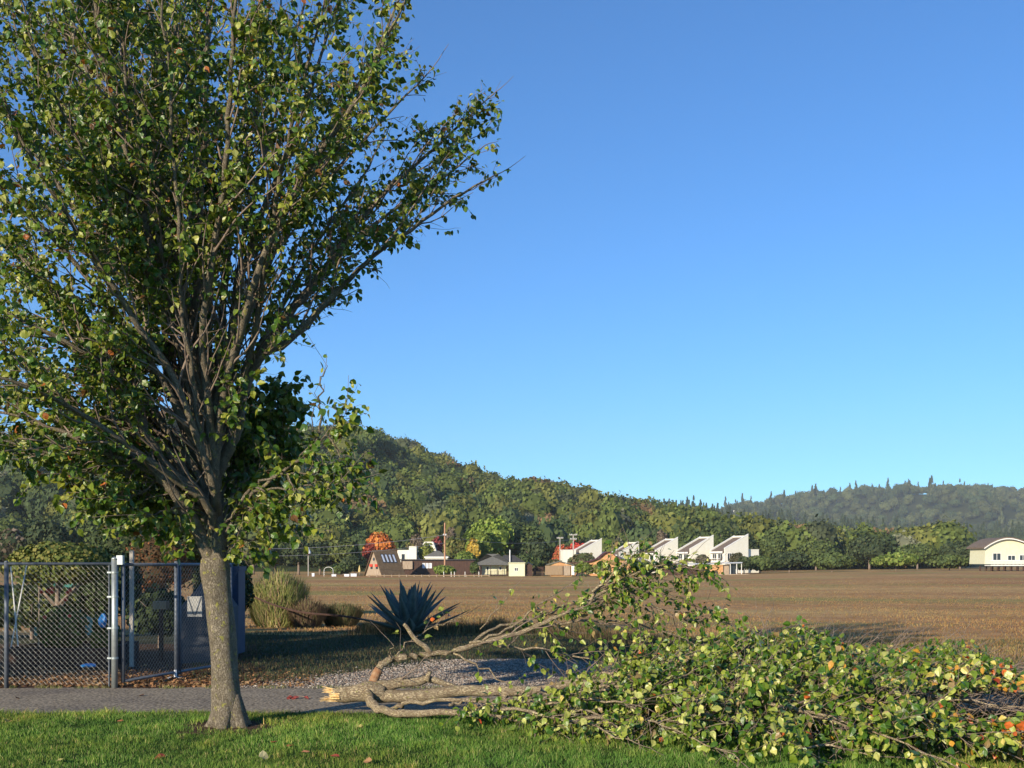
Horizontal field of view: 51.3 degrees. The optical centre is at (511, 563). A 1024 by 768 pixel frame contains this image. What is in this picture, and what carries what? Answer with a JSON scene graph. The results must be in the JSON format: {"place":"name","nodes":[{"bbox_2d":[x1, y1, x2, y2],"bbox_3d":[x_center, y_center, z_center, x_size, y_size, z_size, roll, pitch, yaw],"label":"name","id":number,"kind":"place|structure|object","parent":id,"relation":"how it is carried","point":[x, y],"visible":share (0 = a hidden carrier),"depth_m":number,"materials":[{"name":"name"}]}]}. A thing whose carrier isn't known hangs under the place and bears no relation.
{"place":"outdoors","nodes":[
{"label":"outdoors","id":0,"kind":"place"},
{"bbox_2d":[98,613,106,627],"bbox_3d":[-6.758,0.946,17.593,0.140,0.242,0.121,0,0,-23],"label":"blue bag","id":1,"kind":"object","parent":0,"point":[103,617],"visible":0.91,"depth_m":17.56,"materials":[{"name":"blue plastic"}]},
{"bbox_2d":[0,644,275,687],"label":"garden soil","id":2,"kind":"structure","parent":0,"point":[138,661],"depth_m":17.68,"materials":[{"name":"brown soil"}]},
{"bbox_2d":[10,566,18,645],"bbox_3d":[-8.568,0.903,18.400,0.180,1.697,0.022,0,0,0],"label":"garden stake","id":3,"kind":"object","parent":2,"relation":"on","point":[14,606],"visible":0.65,"depth_m":18.39,"materials":[{"name":"white paint"}]},
{"bbox_2d":[0,540,113,606],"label":"fruit tree","id":4,"kind":"object","parent":2,"relation":"on","point":[48,551],"visible":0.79,"depth_m":21.03,"materials":[{"name":"green plant"}]},
{"bbox_2d":[2,641,138,666],"bbox_3d":[-7.712,1.590,18.775,1.684,0.320,1.750,0,0,0],"label":"raised bed","id":5,"kind":"object","parent":2,"relation":"on","point":[49,657],"visible":0.66,"depth_m":17.90,"materials":[{"name":"brown wood"}]},
{"bbox_2d":[36,587,89,647],"bbox_3d":[-7.998,1.126,18.845,0.910,1.448,1.054,0,0,0],"label":"tomato bush","id":6,"kind":"object","parent":5,"relation":"in","point":[67,618],"visible":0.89,"depth_m":18.72,"materials":[{"name":"green plant"}]},
{"bbox_2d":[90,610,120,647],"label":"garden shrub","id":7,"kind":"object","parent":2,"relation":"on","point":[97,629],"visible":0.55,"depth_m":18.15,"materials":[{"name":"green plant"}]},
{"bbox_2d":[107,555,123,687],"bbox_3d":[-5.561,0.845,14.954,0.215,1.910,0.112,0,0,0],"label":"gate post","id":8,"kind":"object","parent":2,"relation":"on","point":[117,560],"visible":0.98,"depth_m":14.91,"materials":[{"name":"metal"}]},
{"bbox_2d":[121,561,231,682],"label":"chain link gate","id":9,"kind":"structure","parent":8,"relation":"attached to","point":[177,636],"depth_m":16.10,"materials":[{"name":"metal"}]},
{"bbox_2d":[187,596,201,616],"bbox_3d":[-5.040,0.689,16.943,0.230,0.323,0.038,0,0,0],"label":"gate sign","id":10,"kind":"object","parent":9,"relation":"attached to","point":[193,609],"visible":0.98,"depth_m":16.94,"materials":[{"name":"metal"}]},
{"bbox_2d":[129,550,133,666],"bbox_3d":[-6.417,0.767,18.000,0.060,1.966,0.060,0,0,0],"label":"marker post","id":11,"kind":"object","parent":2,"relation":"on","point":[131,603],"visible":0.93,"depth_m":17.97,"materials":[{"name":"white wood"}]},
{"bbox_2d":[125,583,184,647],"bbox_3d":[-7.345,1.127,21.972,1.342,1.447,0.776,0,0,0],"label":"garden shrub","id":12,"kind":"object","parent":2,"relation":"on","point":[150,617],"visible":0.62,"depth_m":21.78,"materials":[{"name":"green plant"}]},
{"bbox_2d":[152,601,169,660],"bbox_3d":[-6.251,1.214,19.000,0.240,1.073,0.200,0,0,0],"label":"nest box","id":13,"kind":"object","parent":2,"relation":"on","point":[157,604],"visible":0.89,"depth_m":18.96,"materials":[{"name":"wood"}]},
{"bbox_2d":[0,660,334,687],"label":"leaf litter","id":14,"kind":"object","parent":2,"relation":"on","point":[97,682],"visible":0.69,"depth_m":15.74,"materials":[{"name":"brown plant"}]},
{"bbox_2d":[232,563,245,653],"bbox_3d":[-5.415,0.850,20.242,0.610,1.701,0.555,0,0,0],"label":"storage locker","id":15,"kind":"object","parent":2,"relation":"on","point":[238,584],"visible":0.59,"depth_m":20.16,"materials":[{"name":"blue plastic"}]},
{"bbox_2d":[181,583,237,662],"bbox_3d":[-5.472,1.013,19.300,0.684,1.474,1.400,0,0,0],"label":"canvas cover","id":16,"kind":"object","parent":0,"point":[190,640],"visible":0.32,"depth_m":18.60,"materials":[{"name":"blue fabric"}]},
{"bbox_2d":[397,546,417,560],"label":"white house","id":17,"kind":"structure","parent":0,"point":[411,552],"depth_m":261.94,"materials":[{"name":"beige paint"}]},
{"bbox_2d":[424,551,449,558],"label":"grey roof house","id":18,"kind":"structure","parent":0,"point":[436,555],"depth_m":250.30,"materials":[{"name":"beige paint"}]},
{"bbox_2d":[400,559,475,574],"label":"brown building","id":19,"kind":"structure","parent":0,"point":[423,566],"depth_m":240.00,"materials":[{"name":"brown wood"}]},
{"bbox_2d":[0,474,1022,571],"bbox_3d":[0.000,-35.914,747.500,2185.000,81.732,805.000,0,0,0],"label":"hills","id":20,"kind":"structure","parent":0,"point":[290,568],"depth_m":354.88,"materials":[{"name":"green plant"}]},
{"bbox_2d":[0,406,976,569],"bbox_3d":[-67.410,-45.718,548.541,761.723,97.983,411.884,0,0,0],"label":"hillside forest","id":21,"kind":"object","parent":20,"relation":"on","point":[420,490],"visible":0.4,"depth_m":412.77,"materials":[{"name":"green plant"}]},
{"bbox_2d":[0,567,1023,664],"bbox_3d":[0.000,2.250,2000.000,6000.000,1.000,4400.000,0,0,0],"label":"ground","id":22,"kind":"structure","parent":0,"point":[809,578],"depth_m":90.81,"materials":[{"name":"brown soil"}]},
{"bbox_2d":[0,528,26,576],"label":"broadleaf tree","id":23,"kind":"object","parent":22,"relation":"on","point":[12,540],"visible":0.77,"depth_m":198.53,"materials":[{"name":"green plant"}]},
{"bbox_2d":[22,515,77,547],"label":"broadleaf tree","id":24,"kind":"object","parent":22,"relation":"on","point":[37,532],"visible":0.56,"depth_m":207.97,"materials":[{"name":"green plant"}]},
{"bbox_2d":[0,561,110,687],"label":"chain link fence","id":25,"kind":"object","parent":22,"relation":"on","point":[6,564],"visible":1,"depth_m":14.96,"materials":[{"name":"metal"}]},
{"bbox_2d":[34,581,105,635],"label":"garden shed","id":26,"kind":"structure","parent":22,"relation":"on","point":[89,618],"depth_m":25.87,"materials":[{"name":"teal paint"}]},
{"bbox_2d":[68,518,102,547],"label":"broadleaf tree","id":27,"kind":"object","parent":22,"relation":"on","point":[88,528],"visible":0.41,"depth_m":212.78,"materials":[{"name":"green plant"}]},
{"bbox_2d":[93,507,224,586],"bbox_3d":[-13.342,-0.350,40.655,5.058,5.117,4.660,0,0,-17],"label":"garden tree","id":28,"kind":"object","parent":22,"relation":"on","point":[108,542],"visible":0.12,"depth_m":39.13,"materials":[{"name":"green plant"}]},
{"bbox_2d":[122,527,196,591],"bbox_3d":[-12.639,0.431,37.951,3.097,3.405,2.598,0,0,0],"label":"autumn shrub","id":29,"kind":"object","parent":22,"relation":"on","point":[149,552],"visible":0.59,"depth_m":37.20,"materials":[{"name":"brown plant"}]},
{"bbox_2d":[238,537,271,574],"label":"broadleaf tree","id":30,"kind":"object","parent":22,"relation":"on","point":[245,550],"visible":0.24,"depth_m":254.45,"materials":[{"name":"green plant"}]},
{"bbox_2d":[246,566,310,627],"bbox_3d":[-6.822,0.989,30.980,2.153,1.799,2.213,0,0,0],"label":"broom bush","id":31,"kind":"object","parent":22,"relation":"on","point":[279,589],"visible":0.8,"depth_m":30.36,"materials":[{"name":"green plant"}]},
{"bbox_2d":[269,533,289,573],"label":"broadleaf tree","id":32,"kind":"object","parent":22,"relation":"on","point":[276,547],"visible":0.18,"depth_m":259.61,"materials":[{"name":"green plant"}]},
{"bbox_2d":[283,539,315,574],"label":"broadleaf tree","id":33,"kind":"object","parent":22,"relation":"on","point":[299,561],"visible":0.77,"depth_m":248.91,"materials":[{"name":"green plant"}]},
{"bbox_2d":[287,597,328,627],"bbox_3d":[-5.886,1.395,30.481,1.432,0.966,1.483,0,0,0],"label":"broom bush","id":34,"kind":"object","parent":22,"relation":"on","point":[300,620],"visible":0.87,"depth_m":30.13,"materials":[{"name":"brown plant"}]},
{"bbox_2d":[254,597,373,620],"bbox_3d":[-5.421,1.163,28.199,3.954,0.725,0.165,0,0,22],"label":"leaning branch","id":35,"kind":"object","parent":22,"relation":"on","point":[351,617],"visible":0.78,"depth_m":28.11,"materials":[{"name":"brown wood"}]},
{"bbox_2d":[305,539,335,574],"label":"broadleaf tree","id":36,"kind":"object","parent":22,"relation":"on","point":[322,560],"visible":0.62,"depth_m":250.05,"materials":[{"name":"green plant"}]},
{"bbox_2d":[330,563,352,575],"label":"shrub","id":37,"kind":"object","parent":22,"relation":"on","point":[342,568],"visible":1,"depth_m":231.18,"materials":[{"name":"green plant"}]},
{"bbox_2d":[325,537,362,574],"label":"broadleaf tree","id":38,"kind":"object","parent":22,"relation":"on","point":[333,554],"visible":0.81,"depth_m":243.34,"materials":[{"name":"green plant"}]},
{"bbox_2d":[323,601,366,626],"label":"broom bush","id":39,"kind":"object","parent":22,"relation":"on","point":[345,610],"visible":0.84,"depth_m":31.07,"materials":[{"name":"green plant"}]},
{"bbox_2d":[340,555,367,573],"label":"broadleaf tree","id":40,"kind":"object","parent":22,"relation":"on","point":[354,562],"visible":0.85,"depth_m":238.85,"materials":[{"name":"green plant"}]},
{"bbox_2d":[362,542,375,562],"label":"broadleaf tree","id":41,"kind":"object","parent":22,"relation":"on","point":[366,549],"visible":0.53,"depth_m":254.33,"materials":[{"name":"red plant"}]},
{"bbox_2d":[363,531,397,550],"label":"broadleaf tree","id":42,"kind":"object","parent":22,"relation":"on","point":[378,539],"visible":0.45,"depth_m":260.67,"materials":[{"name":"orange plant"}]},
{"bbox_2d":[363,550,404,575],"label":"a-frame house","id":43,"kind":"structure","parent":22,"relation":"on","point":[385,562],"depth_m":228.82,"materials":[{"name":"brown wood"}]},
{"bbox_2d":[409,533,423,548],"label":"broadleaf tree","id":44,"kind":"object","parent":22,"relation":"on","point":[417,541],"visible":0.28,"depth_m":284.00,"materials":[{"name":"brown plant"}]},
{"bbox_2d":[417,543,434,558],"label":"broadleaf tree","id":45,"kind":"object","parent":22,"relation":"on","point":[423,550],"visible":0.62,"depth_m":264.10,"materials":[{"name":"green plant"}]},
{"bbox_2d":[368,575,489,576],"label":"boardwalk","id":46,"kind":"structure","parent":22,"relation":"on","point":[427,575],"depth_m":213.60,"materials":[{"name":"brown wood"}]},
{"bbox_2d":[432,535,442,551],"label":"broadleaf tree","id":47,"kind":"object","parent":22,"relation":"on","point":[437,542],"visible":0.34,"depth_m":279.36,"materials":[{"name":"red plant"}]},
{"bbox_2d":[433,565,456,574],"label":"shrub","id":48,"kind":"object","parent":22,"relation":"on","point":[441,569],"visible":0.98,"depth_m":221.09,"materials":[{"name":"green plant"}]},
{"bbox_2d":[442,535,465,558],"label":"broadleaf tree","id":49,"kind":"object","parent":22,"relation":"on","point":[454,545],"visible":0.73,"depth_m":256.57,"materials":[{"name":"green plant"}]},
{"bbox_2d":[454,550,478,561],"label":"broadleaf tree","id":50,"kind":"object","parent":22,"relation":"on","point":[463,554],"visible":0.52,"depth_m":245.00,"materials":[{"name":"green plant"}]},
{"bbox_2d":[466,538,480,557],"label":"broadleaf tree","id":51,"kind":"object","parent":22,"relation":"on","point":[473,548],"visible":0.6,"depth_m":249.23,"materials":[{"name":"yellow plant"}]},
{"bbox_2d":[464,527,493,574],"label":"broadleaf tree","id":52,"kind":"object","parent":22,"relation":"on","point":[486,546],"visible":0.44,"depth_m":253.83,"materials":[{"name":"green plant"}]},
{"bbox_2d":[463,515,514,556],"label":"broadleaf tree","id":53,"kind":"object","parent":22,"relation":"on","point":[500,533],"visible":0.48,"depth_m":259.32,"materials":[{"name":"green plant"}]},
{"bbox_2d":[473,550,524,575],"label":"cottage","id":54,"kind":"structure","parent":22,"relation":"on","point":[493,564],"depth_m":227.57,"materials":[{"name":"yellow paint"}]},
{"bbox_2d":[0,629,1023,687],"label":"verge","id":55,"kind":"structure","parent":22,"relation":"on","point":[27,640],"depth_m":21.59,"materials":[{"name":"plant"}]},
{"bbox_2d":[0,579,94,638],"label":"garden shrub","id":56,"kind":"object","parent":55,"relation":"on","point":[30,618],"visible":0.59,"depth_m":24.24,"materials":[{"name":"green plant"}]},
{"bbox_2d":[73,545,144,618],"bbox_3d":[-9.489,0.706,25.073,1.386,2.289,1.542,0,0,42],"label":"garden tree","id":57,"kind":"object","parent":55,"relation":"on","point":[96,589],"visible":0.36,"depth_m":24.60,"materials":[{"name":"green plant"}]},
{"bbox_2d":[192,549,254,610],"bbox_3d":[-6.486,0.741,23.997,1.361,2.217,1.473,0,0,0],"label":"garden shrub","id":58,"kind":"object","parent":55,"relation":"on","point":[249,589],"visible":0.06,"depth_m":23.88,"materials":[{"name":"green plant"}]},
{"bbox_2d":[357,580,468,633],"bbox_3d":[-2.510,1.020,25.697,2.444,1.343,2.599,0,0,-36],"label":"agave","id":59,"kind":"object","parent":55,"relation":"on","point":[413,608],"visible":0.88,"depth_m":25.19,"materials":[{"name":"green plant"}]},
{"bbox_2d":[240,658,620,688],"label":"gravel","id":60,"kind":"structure","parent":55,"relation":"on","point":[447,677],"depth_m":16.55,"materials":[{"name":"grey gravel"}]},
{"bbox_2d":[506,554,543,569],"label":"broadleaf tree","id":61,"kind":"object","parent":22,"relation":"on","point":[534,561],"visible":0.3,"depth_m":245.91,"materials":[{"name":"green plant"}]},
{"bbox_2d":[504,523,547,555],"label":"broadleaf tree","id":62,"kind":"object","parent":22,"relation":"on","point":[523,535],"visible":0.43,"depth_m":265.66,"materials":[{"name":"green plant"}]},
{"bbox_2d":[519,536,551,574],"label":"broadleaf tree","id":63,"kind":"object","parent":22,"relation":"on","point":[535,547],"visible":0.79,"depth_m":254.63,"materials":[{"name":"green plant"}]},
{"bbox_2d":[552,544,566,560],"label":"shrub","id":64,"kind":"object","parent":22,"relation":"on","point":[557,553],"visible":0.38,"depth_m":319.14,"materials":[{"name":"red plant"}]},
{"bbox_2d":[560,550,575,572],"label":"white annex","id":65,"kind":"object","parent":22,"relation":"on","point":[566,555],"visible":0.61,"depth_m":296.21,"materials":[{"name":"beige paint"}]},
{"bbox_2d":[345,613,791,650],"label":"bank reeds","id":66,"kind":"object","parent":22,"relation":"on","point":[468,627],"visible":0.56,"depth_m":26.31,"materials":[{"name":"plant"}]},
{"bbox_2d":[567,552,594,566],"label":"shrub","id":67,"kind":"object","parent":22,"relation":"on","point":[575,559],"visible":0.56,"depth_m":250.80,"materials":[{"name":"green plant"}]},
{"bbox_2d":[573,561,592,574],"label":"shrub","id":68,"kind":"object","parent":22,"relation":"on","point":[587,566],"visible":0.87,"depth_m":221.31,"materials":[{"name":"green plant"}]},
{"bbox_2d":[574,538,602,557],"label":"white townhouse","id":69,"kind":"structure","parent":22,"relation":"on","point":[594,547],"depth_m":302.31,"materials":[{"name":"beige paint"}]},
{"bbox_2d":[612,542,641,569],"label":"white townhouse","id":70,"kind":"structure","parent":22,"relation":"on","point":[622,548],"depth_m":320.14,"materials":[{"name":"beige paint"}]},
{"bbox_2d":[645,537,677,572],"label":"white townhouse","id":71,"kind":"structure","parent":22,"relation":"on","point":[672,544],"depth_m":287.17,"materials":[{"name":"beige paint"}]},
{"bbox_2d":[656,529,667,542],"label":"broadleaf tree","id":72,"kind":"object","parent":22,"relation":"on","point":[661,535],"visible":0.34,"depth_m":344.31,"materials":[{"name":"grey plant"}]},
{"bbox_2d":[677,528,699,548],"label":"broadleaf tree","id":73,"kind":"object","parent":22,"relation":"on","point":[686,536],"visible":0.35,"depth_m":328.24,"materials":[{"name":"green plant"}]},
{"bbox_2d":[674,535,713,565],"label":"white townhouse","id":74,"kind":"structure","parent":22,"relation":"on","point":[691,547],"depth_m":280.40,"materials":[{"name":"beige paint"}]},
{"bbox_2d":[655,562,747,575],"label":"metal roof shelter","id":75,"kind":"object","parent":22,"relation":"on","point":[728,568],"visible":0.52,"depth_m":236.40,"materials":[{"name":"brown wood"}]},
{"bbox_2d":[701,520,730,546],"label":"broadleaf tree","id":76,"kind":"object","parent":22,"relation":"on","point":[719,532],"visible":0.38,"depth_m":333.38,"materials":[{"name":"green plant"}]},
{"bbox_2d":[709,534,758,572],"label":"white townhouse","id":77,"kind":"structure","parent":22,"relation":"on","point":[732,544],"depth_m":274.60,"materials":[{"name":"beige paint"}]},
{"bbox_2d":[729,552,742,573],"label":"shrub","id":78,"kind":"object","parent":22,"relation":"on","point":[734,557],"visible":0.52,"depth_m":249.21,"materials":[{"name":"green plant"}]},
{"bbox_2d":[728,529,757,548],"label":"broadleaf tree","id":79,"kind":"object","parent":22,"relation":"on","point":[752,544],"visible":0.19,"depth_m":328.35,"materials":[{"name":"green plant"}]},
{"bbox_2d":[737,556,750,573],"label":"shrub","id":80,"kind":"object","parent":22,"relation":"on","point":[745,561],"visible":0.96,"depth_m":244.31,"materials":[{"name":"green plant"}]},
{"bbox_2d":[748,555,778,573],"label":"shrub","id":81,"kind":"object","parent":22,"relation":"on","point":[762,563],"visible":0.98,"depth_m":250.20,"materials":[{"name":"green plant"}]},
{"bbox_2d":[756,528,788,556],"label":"broadleaf tree","id":82,"kind":"object","parent":22,"relation":"on","point":[771,542],"visible":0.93,"depth_m":327.56,"materials":[{"name":"green plant"}]},
{"bbox_2d":[771,551,810,572],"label":"broadleaf tree","id":83,"kind":"object","parent":22,"relation":"on","point":[786,559],"visible":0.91,"depth_m":259.86,"materials":[{"name":"green plant"}]},
{"bbox_2d":[792,540,840,570],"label":"broadleaf tree","id":84,"kind":"object","parent":22,"relation":"on","point":[816,549],"visible":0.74,"depth_m":317.11,"materials":[{"name":"green plant"}]},
{"bbox_2d":[807,552,856,571],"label":"broadleaf tree","id":85,"kind":"object","parent":22,"relation":"on","point":[832,560],"visible":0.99,"depth_m":256.03,"materials":[{"name":"green plant"}]},
{"bbox_2d":[844,536,893,569],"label":"broadleaf tree","id":86,"kind":"object","parent":22,"relation":"on","point":[866,548],"visible":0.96,"depth_m":327.15,"materials":[{"name":"green plant"}]},
{"bbox_2d":[869,551,923,570],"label":"broadleaf tree","id":87,"kind":"object","parent":22,"relation":"on","point":[895,559],"visible":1,"depth_m":259.94,"materials":[{"name":"green plant"}]},
{"bbox_2d":[894,543,937,568],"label":"broadleaf tree","id":88,"kind":"object","parent":22,"relation":"on","point":[925,551],"visible":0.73,"depth_m":317.13,"materials":[{"name":"green plant"}]},
{"bbox_2d":[924,554,970,570],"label":"broadleaf tree","id":89,"kind":"object","parent":22,"relation":"on","point":[947,560],"visible":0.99,"depth_m":255.91,"materials":[{"name":"green plant"}]},
{"bbox_2d":[938,540,973,568],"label":"broadleaf tree","id":90,"kind":"object","parent":22,"relation":"on","point":[957,547],"visible":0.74,"depth_m":312.56,"materials":[{"name":"green plant"}]},
{"bbox_2d":[966,537,1023,570],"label":"arched house","id":91,"kind":"structure","parent":22,"relation":"on","point":[1004,550],"depth_m":240.00,"materials":[{"name":"yellow paint"}]},
{"bbox_2d":[0,687,1023,714],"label":"path","id":92,"kind":"structure","parent":0,"point":[67,699],"depth_m":13.55,"materials":[{"name":"grey asphalt"}]},
{"bbox_2d":[0,684,1015,713],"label":"edge grass","id":93,"kind":"structure","parent":92,"relation":"on","point":[255,711],"depth_m":12.44,"materials":[{"name":"green plant"}]},
{"bbox_2d":[0,706,1023,767],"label":"lawn","id":94,"kind":"structure","parent":0,"point":[356,753],"depth_m":9.86,"materials":[{"name":"green plant"}]},
{"bbox_2d":[152,720,299,735],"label":"bare soil","id":95,"kind":"structure","parent":94,"relation":"on","point":[254,725],"depth_m":11.21,"materials":[{"name":"brown soil"}]},
{"bbox_2d":[0,0,524,728],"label":"street tree","id":96,"kind":"object","parent":94,"relation":"on","point":[142,172],"visible":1,"depth_m":10.75,"materials":[{"name":"green plant"}]},
{"bbox_2d":[321,526,1023,767],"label":"fallen branch","id":97,"kind":"object","parent":94,"relation":"on","point":[772,690],"visible":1,"depth_m":10.66,"materials":[{"name":"green plant"}]},
{"bbox_2d":[0,0,1023,508],"label":"sky","id":98,"kind":"structure","parent":0,"point":[753,248],"materials":[{"name":"blue"}]},
{"bbox_2d":[545,561,573,575],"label":"shed","id":99,"kind":"structure","parent":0,"point":[560,569],"depth_m":222.10,"materials":[{"name":"brown wood"}]},
{"bbox_2d":[574,552,632,575],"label":"curved roof house","id":100,"kind":"structure","parent":0,"point":[604,555],"depth_m":232.60,"materials":[{"name":"orange wood"}]},
{"bbox_2d":[758,494,1023,527],"bbox_3d":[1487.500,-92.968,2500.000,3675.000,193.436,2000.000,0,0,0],"label":"mountain","id":101,"kind":"structure","parent":0,"point":[1009,513],"depth_m":2330.51,"materials":[{"name":"plant"}]},
{"bbox_2d":[710,475,1023,532],"bbox_3d":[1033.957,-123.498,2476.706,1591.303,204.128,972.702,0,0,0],"label":"mountain forest","id":102,"kind":"object","parent":101,"relation":"on","point":[976,495],"visible":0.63,"depth_m":2360.00,"materials":[{"name":"green plant"}]},
{"bbox_3d":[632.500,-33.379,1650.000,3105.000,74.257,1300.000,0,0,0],"label":"far hills","id":103,"kind":"structure","parent":0,"visible":0},
{"bbox_2d":[634,495,1023,540],"bbox_3d":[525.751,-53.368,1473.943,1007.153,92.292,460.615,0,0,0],"label":"ridge forest","id":104,"kind":"object","parent":103,"relation":"on","point":[1017,531],"visible":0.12,"depth_m":1425.85,"materials":[{"name":"green plant"}]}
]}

